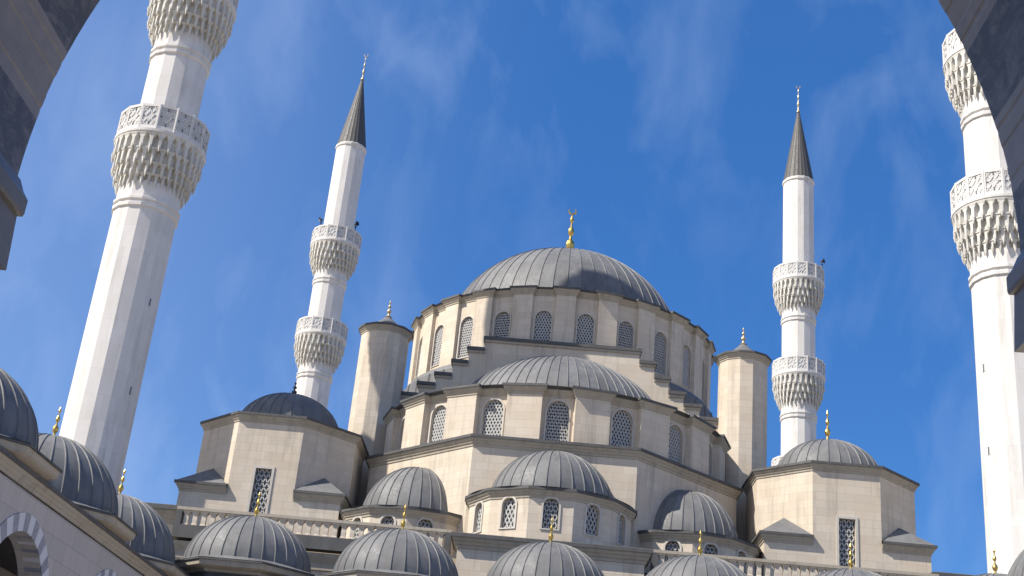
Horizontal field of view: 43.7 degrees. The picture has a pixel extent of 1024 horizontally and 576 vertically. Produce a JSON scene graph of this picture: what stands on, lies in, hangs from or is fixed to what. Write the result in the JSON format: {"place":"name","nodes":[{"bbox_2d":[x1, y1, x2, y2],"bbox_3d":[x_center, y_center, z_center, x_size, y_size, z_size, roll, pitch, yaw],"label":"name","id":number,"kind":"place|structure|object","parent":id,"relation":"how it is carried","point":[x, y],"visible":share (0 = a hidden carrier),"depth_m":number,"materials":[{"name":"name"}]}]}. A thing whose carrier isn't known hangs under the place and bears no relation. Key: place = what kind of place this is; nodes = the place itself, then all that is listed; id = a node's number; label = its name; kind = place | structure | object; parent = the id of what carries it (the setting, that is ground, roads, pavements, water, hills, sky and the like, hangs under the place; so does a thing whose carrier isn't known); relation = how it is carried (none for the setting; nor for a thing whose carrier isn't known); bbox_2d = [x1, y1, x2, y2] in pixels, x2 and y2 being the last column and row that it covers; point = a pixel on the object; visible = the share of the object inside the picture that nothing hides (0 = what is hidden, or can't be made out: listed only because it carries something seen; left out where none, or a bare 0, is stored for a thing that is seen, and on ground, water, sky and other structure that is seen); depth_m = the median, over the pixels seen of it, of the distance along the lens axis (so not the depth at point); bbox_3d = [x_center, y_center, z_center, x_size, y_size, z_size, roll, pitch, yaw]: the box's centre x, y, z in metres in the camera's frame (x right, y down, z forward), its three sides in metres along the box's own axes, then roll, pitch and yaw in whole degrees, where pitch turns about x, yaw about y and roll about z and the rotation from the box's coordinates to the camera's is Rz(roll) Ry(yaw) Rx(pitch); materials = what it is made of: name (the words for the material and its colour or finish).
{"place":"outdoors","nodes":[
{"label":"outdoors","id":0,"kind":"place"},
{"bbox_2d":[0,0,987,574],"label":"sky","id":1,"kind":"structure","parent":0,"point":[667,126],"materials":[{"name":"blue"}]},
{"label":"courtyard","id":2,"kind":"structure","parent":0,"visible":0},
{"bbox_2d":[0,368,189,575],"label":"arcade wing","id":3,"kind":"structure","parent":2,"relation":"on","point":[66,509],"depth_m":41.47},
{"bbox_2d":[0,0,1023,352],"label":"entrance arcade","id":4,"kind":"object","parent":2,"relation":"on","point":[38,38],"visible":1,"depth_m":6.78,"materials":[{"name":"stone"}]},
{"bbox_2d":[175,493,880,575],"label":"courtyard portico","id":5,"kind":"structure","parent":2,"relation":"on","point":[245,545],"depth_m":53.73,"materials":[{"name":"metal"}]},
{"bbox_2d":[974,548,1023,575],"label":"arcade wing","id":6,"kind":"structure","parent":2,"relation":"on","point":[1017,568],"depth_m":44.11,"materials":[{"name":"metal"}]},
{"label":"ground","id":7,"kind":"structure","parent":0,"visible":0},
{"bbox_2d":[59,0,238,492],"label":"minaret","id":8,"kind":"object","parent":7,"relation":"on","point":[161,143],"visible":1,"depth_m":69.70,"materials":[{"name":"white stone"}]},
{"bbox_2d":[294,54,367,408],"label":"minaret","id":9,"kind":"object","parent":7,"relation":"on","point":[321,334],"visible":0.67,"depth_m":128.66,"materials":[{"name":"stone"}]},
{"bbox_2d":[145,209,973,575],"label":"mosque","id":10,"kind":"structure","parent":7,"relation":"on","point":[567,389],"depth_m":66.98,"materials":[{"name":"stone"}]},
{"bbox_2d":[171,506,451,554],"bbox_3d":[-9.543,11.802,61.176,13.280,1.495,0.740,5,-24,2],"label":"balustrade","id":11,"kind":"object","parent":10,"relation":"on","point":[182,529],"visible":0.53,"depth_m":61.05,"materials":[{"name":"stone"}]},
{"bbox_2d":[650,549,938,575],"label":"balustrade","id":12,"kind":"object","parent":10,"relation":"on","point":[758,563],"visible":0.44,"depth_m":60.24,"materials":[{"name":"stone"}]},
{"bbox_2d":[771,86,825,465],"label":"minaret","id":13,"kind":"object","parent":7,"relation":"on","point":[798,369],"visible":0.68,"depth_m":126.72,"materials":[{"name":"stone"}]},
{"bbox_2d":[942,28,1023,573],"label":"minaret","id":14,"kind":"object","parent":7,"relation":"on","point":[985,226],"visible":0.61,"depth_m":67.75,"materials":[{"name":"stone"}]}
]}

